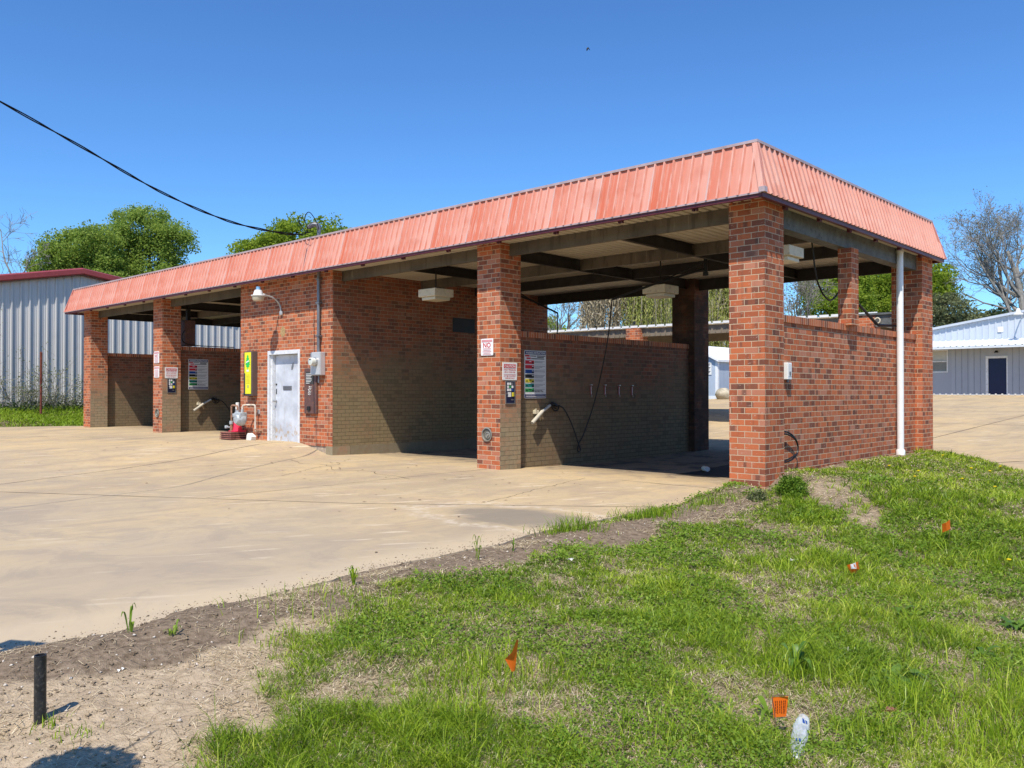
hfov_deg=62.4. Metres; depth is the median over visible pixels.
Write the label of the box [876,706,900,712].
bark piece
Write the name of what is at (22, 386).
shrub
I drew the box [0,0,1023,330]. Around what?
sky
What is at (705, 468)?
jar
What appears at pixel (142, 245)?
broadleaf tree
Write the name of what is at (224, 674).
soil clods
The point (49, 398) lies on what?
shrub
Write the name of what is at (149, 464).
expansion joint
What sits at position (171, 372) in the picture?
caution sign
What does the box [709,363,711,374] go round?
notice board
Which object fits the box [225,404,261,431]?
gas meter
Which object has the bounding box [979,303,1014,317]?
evergreen tree
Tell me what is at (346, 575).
spilled soil
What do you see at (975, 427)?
expansion joint
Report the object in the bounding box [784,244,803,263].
ceiling lamp
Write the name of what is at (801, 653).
dock plant
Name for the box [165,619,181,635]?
weed seedling
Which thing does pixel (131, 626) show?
weed seedling
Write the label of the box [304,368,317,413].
control box
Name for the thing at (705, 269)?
hose boom
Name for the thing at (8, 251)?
bare tree
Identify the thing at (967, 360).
office building
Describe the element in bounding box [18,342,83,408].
shrub
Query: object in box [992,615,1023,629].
dock plant
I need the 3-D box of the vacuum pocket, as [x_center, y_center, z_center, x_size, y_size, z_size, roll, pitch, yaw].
[-0.433,0.869,14.515,0.244,0.244,0.028,-1,-1,43]
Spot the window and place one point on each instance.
(940, 357)
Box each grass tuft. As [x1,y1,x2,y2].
[346,565,359,585]
[472,534,481,558]
[523,509,616,536]
[606,503,690,520]
[663,489,744,511]
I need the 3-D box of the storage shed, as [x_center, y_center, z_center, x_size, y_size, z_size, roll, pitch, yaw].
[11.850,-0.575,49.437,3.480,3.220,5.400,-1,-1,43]
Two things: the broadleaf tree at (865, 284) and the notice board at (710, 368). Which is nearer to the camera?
the notice board at (710, 368)
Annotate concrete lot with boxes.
[0,394,1023,651]
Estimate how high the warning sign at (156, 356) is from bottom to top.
0.325 m
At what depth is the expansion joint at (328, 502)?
10.44 m
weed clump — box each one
[738,490,768,501]
[775,473,813,496]
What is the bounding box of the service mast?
[307,222,322,351]
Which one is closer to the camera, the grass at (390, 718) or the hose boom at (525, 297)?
the grass at (390, 718)
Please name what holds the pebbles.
on the ground at (158, 706)
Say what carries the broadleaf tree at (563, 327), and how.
on the ground at (158, 706)
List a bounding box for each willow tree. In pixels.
[576,298,644,329]
[621,296,671,326]
[708,288,728,347]
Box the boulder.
[715,388,728,398]
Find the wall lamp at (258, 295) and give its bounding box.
[251,286,282,314]
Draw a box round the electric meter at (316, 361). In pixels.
[308,352,324,382]
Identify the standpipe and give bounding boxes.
[34,653,46,724]
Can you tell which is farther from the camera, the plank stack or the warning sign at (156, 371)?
the warning sign at (156, 371)
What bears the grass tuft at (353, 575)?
on the ground at (158, 706)
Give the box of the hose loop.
[784,431,798,462]
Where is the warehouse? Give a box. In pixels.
[0,268,240,405]
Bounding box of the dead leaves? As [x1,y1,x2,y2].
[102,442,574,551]
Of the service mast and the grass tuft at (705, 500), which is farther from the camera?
the service mast
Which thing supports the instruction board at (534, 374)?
attached to the car wash
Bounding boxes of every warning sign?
[154,351,158,362]
[154,366,158,377]
[481,338,492,355]
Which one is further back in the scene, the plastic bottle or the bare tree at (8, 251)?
the bare tree at (8, 251)
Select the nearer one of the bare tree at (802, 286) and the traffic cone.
the traffic cone
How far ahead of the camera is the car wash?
16.02 m
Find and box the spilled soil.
[0,498,689,651]
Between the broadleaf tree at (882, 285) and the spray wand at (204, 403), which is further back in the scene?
the broadleaf tree at (882, 285)
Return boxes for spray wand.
[193,397,230,412]
[531,300,612,452]
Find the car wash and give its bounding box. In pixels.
[64,139,946,488]
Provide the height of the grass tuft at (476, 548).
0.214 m
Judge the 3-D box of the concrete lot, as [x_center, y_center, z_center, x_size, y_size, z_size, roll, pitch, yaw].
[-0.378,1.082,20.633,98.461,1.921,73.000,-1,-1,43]
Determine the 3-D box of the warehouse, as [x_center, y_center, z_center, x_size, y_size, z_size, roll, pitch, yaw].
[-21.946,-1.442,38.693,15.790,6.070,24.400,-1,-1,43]
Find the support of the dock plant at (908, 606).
on the ground at (158, 706)
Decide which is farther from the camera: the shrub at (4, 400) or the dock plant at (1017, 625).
the shrub at (4, 400)
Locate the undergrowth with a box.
[0,398,83,412]
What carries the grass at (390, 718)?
on the ground at (158, 706)
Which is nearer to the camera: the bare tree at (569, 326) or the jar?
the jar
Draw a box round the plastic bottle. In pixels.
[792,718,806,761]
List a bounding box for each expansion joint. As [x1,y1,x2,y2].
[5,442,274,483]
[20,492,630,506]
[934,415,1023,437]
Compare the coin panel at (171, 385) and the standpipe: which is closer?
the standpipe
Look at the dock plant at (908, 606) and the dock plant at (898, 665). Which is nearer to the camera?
the dock plant at (898, 665)
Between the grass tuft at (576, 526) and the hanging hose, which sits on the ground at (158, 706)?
the grass tuft at (576, 526)
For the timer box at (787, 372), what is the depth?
11.71 m
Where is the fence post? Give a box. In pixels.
[40,352,42,413]
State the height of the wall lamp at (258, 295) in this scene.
0.590 m
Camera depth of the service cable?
12.74 m
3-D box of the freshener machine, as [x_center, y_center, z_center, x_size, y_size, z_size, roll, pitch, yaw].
[-6.135,-0.241,19.748,0.443,1.040,0.157,-1,-1,43]
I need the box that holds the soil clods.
[0,464,1020,767]
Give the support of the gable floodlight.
attached to the office building
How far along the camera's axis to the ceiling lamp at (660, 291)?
16.03 m
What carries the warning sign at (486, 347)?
attached to the car wash
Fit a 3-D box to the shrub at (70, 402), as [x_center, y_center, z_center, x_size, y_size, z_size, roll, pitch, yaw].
[-16.344,0.487,31.327,2.262,1.955,1.693,0,-1,-27]
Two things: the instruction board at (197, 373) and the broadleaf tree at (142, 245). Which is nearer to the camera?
the instruction board at (197, 373)
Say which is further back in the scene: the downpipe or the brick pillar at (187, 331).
the brick pillar at (187, 331)
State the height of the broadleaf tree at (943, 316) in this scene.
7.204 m
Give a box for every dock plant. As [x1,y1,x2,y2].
[699,703,724,715]
[748,695,788,720]
[775,641,813,668]
[858,663,929,689]
[890,605,918,618]
[968,645,1003,659]
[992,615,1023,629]
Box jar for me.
[701,466,709,471]
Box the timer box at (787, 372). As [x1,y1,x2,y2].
[784,363,791,381]
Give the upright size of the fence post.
2.419 m
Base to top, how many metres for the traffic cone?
0.686 m
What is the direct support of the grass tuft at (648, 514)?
on the ground at (158, 706)
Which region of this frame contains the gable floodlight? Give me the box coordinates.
[1013,308,1023,317]
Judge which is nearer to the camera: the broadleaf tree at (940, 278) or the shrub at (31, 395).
the shrub at (31, 395)
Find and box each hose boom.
[521,294,557,333]
[612,259,708,299]
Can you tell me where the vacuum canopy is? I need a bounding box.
[548,312,891,342]
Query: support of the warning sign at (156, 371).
attached to the car wash
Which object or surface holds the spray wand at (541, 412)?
attached to the car wash
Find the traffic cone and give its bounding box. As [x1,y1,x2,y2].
[229,402,245,431]
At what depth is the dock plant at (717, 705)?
4.09 m
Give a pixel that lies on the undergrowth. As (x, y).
(34, 407)
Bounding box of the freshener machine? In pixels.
[242,351,256,395]
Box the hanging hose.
[811,243,837,300]
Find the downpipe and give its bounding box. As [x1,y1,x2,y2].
[896,249,904,454]
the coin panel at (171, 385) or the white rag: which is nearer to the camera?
the white rag
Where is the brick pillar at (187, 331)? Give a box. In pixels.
[181,304,233,347]
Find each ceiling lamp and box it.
[418,268,452,301]
[642,261,678,298]
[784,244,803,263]
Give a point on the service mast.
(318, 303)
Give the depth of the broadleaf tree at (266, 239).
53.55 m
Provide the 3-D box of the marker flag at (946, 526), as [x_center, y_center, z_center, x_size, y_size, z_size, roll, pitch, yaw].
[4.150,1.441,8.089,0.096,0.285,0.051,0,-1,-39]
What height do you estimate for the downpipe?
3.678 m
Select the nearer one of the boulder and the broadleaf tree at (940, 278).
the boulder
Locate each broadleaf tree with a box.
[19,220,141,277]
[96,201,200,276]
[225,211,351,254]
[548,314,566,330]
[797,275,883,316]
[860,273,934,312]
[932,263,964,310]
[932,291,991,326]
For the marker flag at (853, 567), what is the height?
0.206 m
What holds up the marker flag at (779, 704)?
on the ground at (158, 706)
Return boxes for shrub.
[0,309,80,406]
[0,345,73,407]
[10,362,66,407]
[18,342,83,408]
[19,369,79,405]
[36,375,83,407]
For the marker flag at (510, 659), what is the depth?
3.92 m
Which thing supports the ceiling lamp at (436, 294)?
hanging from the car wash
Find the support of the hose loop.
attached to the car wash
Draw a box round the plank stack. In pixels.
[219,431,246,439]
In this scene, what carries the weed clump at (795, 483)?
on the ground at (158, 706)
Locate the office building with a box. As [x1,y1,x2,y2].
[933,310,1023,394]
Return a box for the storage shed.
[709,346,728,398]
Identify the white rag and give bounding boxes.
[246,433,255,439]
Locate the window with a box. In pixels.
[933,350,947,372]
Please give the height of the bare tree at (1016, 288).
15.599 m
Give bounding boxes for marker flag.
[503,639,517,711]
[772,694,788,734]
[847,561,858,572]
[942,520,949,534]
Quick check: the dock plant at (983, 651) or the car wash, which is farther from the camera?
the car wash
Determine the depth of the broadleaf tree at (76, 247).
57.83 m
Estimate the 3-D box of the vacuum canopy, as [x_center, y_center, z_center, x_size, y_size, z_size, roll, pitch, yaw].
[5.932,-0.107,30.155,17.100,3.840,4.398,0,-1,39]
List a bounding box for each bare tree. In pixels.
[0,208,50,273]
[548,301,607,331]
[784,279,837,317]
[934,186,1023,315]
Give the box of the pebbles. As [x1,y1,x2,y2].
[0,476,1016,766]
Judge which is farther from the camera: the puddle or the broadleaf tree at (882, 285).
the broadleaf tree at (882, 285)
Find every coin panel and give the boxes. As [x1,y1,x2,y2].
[167,378,175,392]
[505,381,514,403]
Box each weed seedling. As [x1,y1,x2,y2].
[121,603,135,632]
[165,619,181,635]
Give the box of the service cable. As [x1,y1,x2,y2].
[0,101,318,234]
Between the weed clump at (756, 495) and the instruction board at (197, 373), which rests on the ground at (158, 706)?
the weed clump at (756, 495)
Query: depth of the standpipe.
3.64 m
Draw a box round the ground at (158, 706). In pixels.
[0,394,1023,767]
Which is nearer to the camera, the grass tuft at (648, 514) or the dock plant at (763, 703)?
the dock plant at (763, 703)
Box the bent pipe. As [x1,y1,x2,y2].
[859,303,896,326]
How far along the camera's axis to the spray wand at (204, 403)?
24.06 m
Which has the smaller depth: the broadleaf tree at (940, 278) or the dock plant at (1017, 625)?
the dock plant at (1017, 625)
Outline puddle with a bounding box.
[680,465,728,476]
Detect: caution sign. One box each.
[165,367,177,377]
[502,362,516,379]
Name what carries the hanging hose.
hanging from the car wash
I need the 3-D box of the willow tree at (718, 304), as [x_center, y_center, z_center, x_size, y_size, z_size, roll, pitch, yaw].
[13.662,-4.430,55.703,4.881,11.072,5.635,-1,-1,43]
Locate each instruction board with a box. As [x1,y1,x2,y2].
[188,359,207,388]
[524,350,545,397]
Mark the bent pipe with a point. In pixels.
(872, 319)
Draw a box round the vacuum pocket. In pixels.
[482,427,491,441]
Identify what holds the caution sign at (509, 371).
attached to the car wash
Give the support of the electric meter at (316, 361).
attached to the car wash
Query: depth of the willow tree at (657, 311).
48.29 m
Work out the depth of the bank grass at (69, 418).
28.85 m
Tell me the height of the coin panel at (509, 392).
0.398 m
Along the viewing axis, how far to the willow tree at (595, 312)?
49.43 m
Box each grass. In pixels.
[0,404,83,426]
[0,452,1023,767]
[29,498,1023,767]
[172,448,1023,767]

